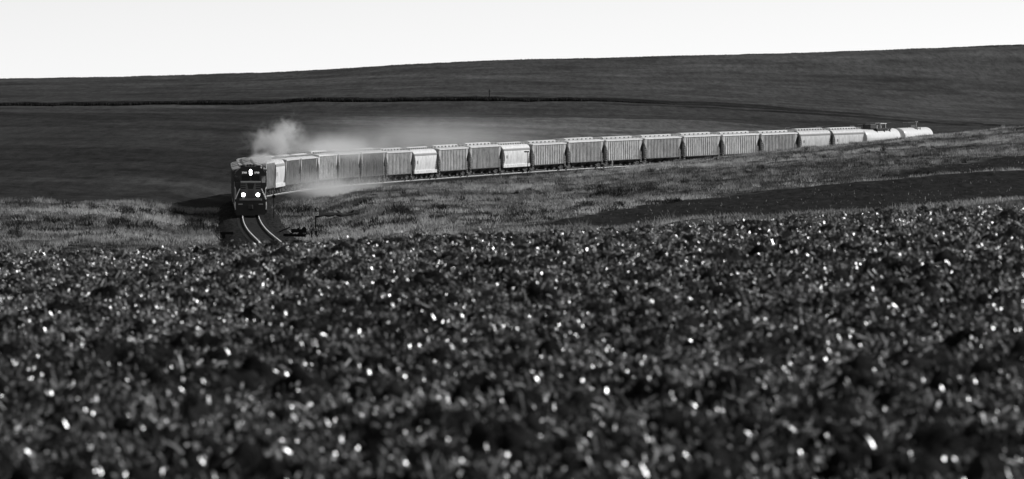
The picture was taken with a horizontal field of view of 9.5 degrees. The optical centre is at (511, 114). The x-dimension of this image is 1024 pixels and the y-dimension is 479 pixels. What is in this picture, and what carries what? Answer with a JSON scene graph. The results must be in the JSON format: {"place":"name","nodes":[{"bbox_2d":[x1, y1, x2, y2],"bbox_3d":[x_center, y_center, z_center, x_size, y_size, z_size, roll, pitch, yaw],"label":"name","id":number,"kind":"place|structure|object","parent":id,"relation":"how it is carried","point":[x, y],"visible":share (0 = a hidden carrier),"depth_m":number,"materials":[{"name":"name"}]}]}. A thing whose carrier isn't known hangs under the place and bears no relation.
{"place":"outdoors","nodes":[
{"label":"outdoors","id":0,"kind":"place"},
{"bbox_2d":[216,168,614,245],"bbox_3d":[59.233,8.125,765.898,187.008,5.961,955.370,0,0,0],"label":"track bed","id":1,"kind":"object","parent":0,"point":[227,218],"visible":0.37,"depth_m":636.42,"materials":[{"name":"grey gravel"}]},
{"bbox_2d":[220,232,233,238],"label":"tie end","id":2,"kind":"object","parent":1,"relation":"on","point":[223,234],"visible":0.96,"depth_m":479.85,"materials":[{"name":"black wood"}]},
{"bbox_2d":[279,227,306,236],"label":"crossing timbers","id":3,"kind":"object","parent":1,"relation":"on","point":[301,231],"visible":0.95,"depth_m":470.03,"materials":[{"name":"black wood"}]},
{"bbox_2d":[237,164,643,245],"bbox_3d":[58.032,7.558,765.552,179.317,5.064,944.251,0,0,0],"label":"railway track","id":4,"kind":"structure","parent":1,"relation":"on","point":[262,225],"depth_m":738.52,"materials":[{"name":"grey metal"}]},
{"bbox_2d":[231,162,257,201],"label":"ribbed hopper car","id":5,"kind":"object","parent":4,"relation":"on","point":[232,176],"visible":0.06,"depth_m":635.47,"materials":[{"name":"grey paint"}]},
{"bbox_2d":[231,159,260,164],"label":"ribbed hopper car","id":6,"kind":"object","parent":4,"relation":"on","point":[242,160],"visible":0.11,"depth_m":674.54,"materials":[{"name":"grey paint"}]},
{"bbox_2d":[231,160,262,195],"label":"ribbed hopper car","id":7,"kind":"object","parent":4,"relation":"on","point":[242,162],"visible":0.12,"depth_m":663.41,"materials":[{"name":"grey paint"}]},
{"bbox_2d":[232,158,261,163],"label":"ribbed hopper car","id":8,"kind":"object","parent":4,"relation":"on","point":[249,159],"visible":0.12,"depth_m":695.32,"materials":[{"name":"grey paint"}]},
{"bbox_2d":[233,163,266,207],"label":"ribbed hopper car","id":9,"kind":"object","parent":4,"relation":"on","point":[236,180],"visible":0.16,"depth_m":600.11,"materials":[{"name":"grey paint"}]},
{"bbox_2d":[234,164,266,215],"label":"locomotive","id":10,"kind":"object","parent":4,"relation":"on","point":[251,192],"visible":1,"depth_m":579.27,"materials":[{"name":"paint"}]},
{"bbox_2d":[240,157,266,167],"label":"ribbed hopper car","id":11,"kind":"object","parent":4,"relation":"on","point":[263,164],"visible":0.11,"depth_m":712.31,"materials":[{"name":"grey paint"}]},
{"bbox_2d":[259,157,275,194],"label":"ribbed hopper car","id":12,"kind":"object","parent":4,"relation":"on","point":[270,166],"visible":0.27,"depth_m":731.99,"materials":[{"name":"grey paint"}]},
{"bbox_2d":[255,156,284,194],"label":"rounded hopper car","id":13,"kind":"object","parent":4,"relation":"on","point":[279,173],"visible":0.44,"depth_m":746.01,"materials":[{"name":"white paint"}]},
{"bbox_2d":[273,154,300,192],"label":"ribbed hopper car","id":14,"kind":"object","parent":4,"relation":"on","point":[292,174],"visible":0.49,"depth_m":762.44,"materials":[{"name":"grey paint"}]},
{"bbox_2d":[285,153,317,190],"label":"ribbed hopper car","id":15,"kind":"object","parent":4,"relation":"on","point":[307,167],"visible":0.56,"depth_m":779.41,"materials":[{"name":"grey paint"}]},
{"bbox_2d":[299,150,337,188],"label":"ribbed hopper car","id":16,"kind":"object","parent":4,"relation":"on","point":[326,170],"visible":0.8,"depth_m":796.88,"materials":[{"name":"grey paint"}]},
{"bbox_2d":[322,149,360,186],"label":"ribbed hopper car","id":17,"kind":"object","parent":4,"relation":"on","point":[347,168],"visible":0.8,"depth_m":814.29,"materials":[{"name":"grey paint"}]},
{"bbox_2d":[345,148,385,184],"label":"ribbed hopper car","id":18,"kind":"object","parent":4,"relation":"on","point":[371,164],"visible":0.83,"depth_m":832.15,"materials":[{"name":"grey paint"}]},
{"bbox_2d":[370,147,412,181],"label":"ribbed hopper car","id":19,"kind":"object","parent":4,"relation":"on","point":[397,163],"visible":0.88,"depth_m":849.04,"materials":[{"name":"grey paint"}]},
{"bbox_2d":[398,145,436,179],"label":"rounded hopper car","id":20,"kind":"object","parent":4,"relation":"on","point":[424,161],"visible":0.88,"depth_m":865.32,"materials":[{"name":"white paint"}]},
{"bbox_2d":[424,144,468,178],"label":"ribbed hopper car","id":21,"kind":"object","parent":4,"relation":"on","point":[451,159],"visible":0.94,"depth_m":880.71,"materials":[{"name":"grey paint"}]},
{"bbox_2d":[455,142,501,175],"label":"ribbed hopper car","id":22,"kind":"object","parent":4,"relation":"on","point":[482,157],"visible":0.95,"depth_m":898.11,"materials":[{"name":"grey paint"}]},
{"bbox_2d":[486,141,529,173],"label":"rounded hopper car","id":23,"kind":"object","parent":4,"relation":"on","point":[512,156],"visible":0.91,"depth_m":913.41,"materials":[{"name":"white paint"}]},
{"bbox_2d":[518,140,566,171],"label":"ribbed hopper car","id":24,"kind":"object","parent":4,"relation":"on","point":[547,154],"visible":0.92,"depth_m":929.35,"materials":[{"name":"grey paint"}]},
{"bbox_2d":[553,137,603,169],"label":"ribbed hopper car","id":25,"kind":"object","parent":4,"relation":"on","point":[583,151],"visible":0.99,"depth_m":945.73,"materials":[{"name":"grey paint"}]},
{"bbox_2d":[595,136,642,166],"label":"ribbed hopper car","id":26,"kind":"object","parent":4,"relation":"on","point":[623,150],"visible":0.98,"depth_m":962.17,"materials":[{"name":"grey paint"}]},
{"bbox_2d":[635,134,681,163],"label":"ribbed hopper car","id":27,"kind":"object","parent":4,"relation":"on","point":[658,148],"visible":0.9,"depth_m":978.52,"materials":[{"name":"grey paint"}]},
{"bbox_2d":[673,132,720,160],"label":"ribbed hopper car","id":28,"kind":"object","parent":4,"relation":"on","point":[694,145],"visible":0.65,"depth_m":994.46,"materials":[{"name":"grey paint"}]},
{"bbox_2d":[713,131,758,156],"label":"ribbed hopper car","id":29,"kind":"object","parent":4,"relation":"on","point":[736,142],"visible":0.5,"depth_m":1010.59,"materials":[{"name":"grey paint"}]},
{"bbox_2d":[755,130,797,151],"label":"ribbed hopper car","id":30,"kind":"object","parent":4,"relation":"on","point":[770,140],"visible":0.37,"depth_m":1026.57,"materials":[{"name":"grey paint"}]},
{"bbox_2d":[785,126,830,146],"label":"rounded hopper car","id":31,"kind":"object","parent":4,"relation":"on","point":[813,136],"visible":0.39,"depth_m":1041.82,"materials":[{"name":"white paint"}]},
{"bbox_2d":[825,125,863,144],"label":"rounded hopper car","id":32,"kind":"object","parent":4,"relation":"on","point":[842,135],"visible":0.34,"depth_m":1055.81,"materials":[{"name":"white paint"}]},
{"bbox_2d":[857,123,899,141],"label":"tank car","id":33,"kind":"object","parent":4,"relation":"on","point":[872,132],"visible":0.39,"depth_m":1070.19,"materials":[{"name":"white paint"}]},
{"bbox_2d":[896,121,932,137],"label":"tank car","id":34,"kind":"object","parent":4,"relation":"on","point":[913,130],"visible":0.27,"depth_m":1086.03,"materials":[{"name":"white paint"}]},
{"bbox_2d":[0,201,1023,478],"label":"stubble field","id":35,"kind":"structure","parent":0,"point":[514,438],"depth_m":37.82,"materials":[{"name":"grey plant"}]},
{"bbox_2d":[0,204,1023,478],"bbox_3d":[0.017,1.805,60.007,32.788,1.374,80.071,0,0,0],"label":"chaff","id":36,"kind":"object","parent":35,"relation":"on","point":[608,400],"visible":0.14,"depth_m":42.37,"materials":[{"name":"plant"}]},
{"bbox_2d":[0,45,1023,207],"bbox_3d":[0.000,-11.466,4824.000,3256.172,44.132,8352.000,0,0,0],"label":"hills","id":37,"kind":"structure","parent":0,"point":[182,155],"depth_m":1576.75,"materials":[{"name":"black plant"}]},
{"bbox_2d":[0,96,674,105],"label":"hedge growth","id":38,"kind":"object","parent":37,"relation":"on","point":[347,99],"visible":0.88,"depth_m":1607.44,"materials":[{"name":"black plant"}]},
{"bbox_2d":[1,44,1023,78],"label":"ridge crop","id":39,"kind":"object","parent":37,"relation":"on","point":[561,58],"visible":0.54,"depth_m":2287.85,"materials":[{"name":"grey plant"}]},
{"bbox_2d":[0,125,1023,254],"bbox_3d":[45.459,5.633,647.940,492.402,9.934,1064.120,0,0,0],"label":"meadow","id":40,"kind":"structure","parent":0,"point":[1011,180],"depth_m":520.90,"materials":[{"name":"grey plant"}]},
{"bbox_2d":[313,208,317,234],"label":"milepost","id":41,"kind":"object","parent":40,"relation":"on","point":[315,213],"visible":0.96,"depth_m":499.91,"materials":[{"name":"white metal"}]},
{"bbox_2d":[316,210,358,217],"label":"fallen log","id":42,"kind":"object","parent":40,"relation":"on","point":[331,214],"visible":0.98,"depth_m":511.44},
{"bbox_2d":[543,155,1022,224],"bbox_3d":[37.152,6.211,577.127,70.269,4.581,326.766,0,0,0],"label":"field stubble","id":43,"kind":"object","parent":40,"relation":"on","point":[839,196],"visible":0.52,"depth_m":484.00,"materials":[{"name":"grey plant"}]},
{"bbox_2d":[0,0,1023,78],"label":"sky","id":44,"kind":"structure","parent":0,"point":[39,38],"materials":[{"name":"white"}]}
]}

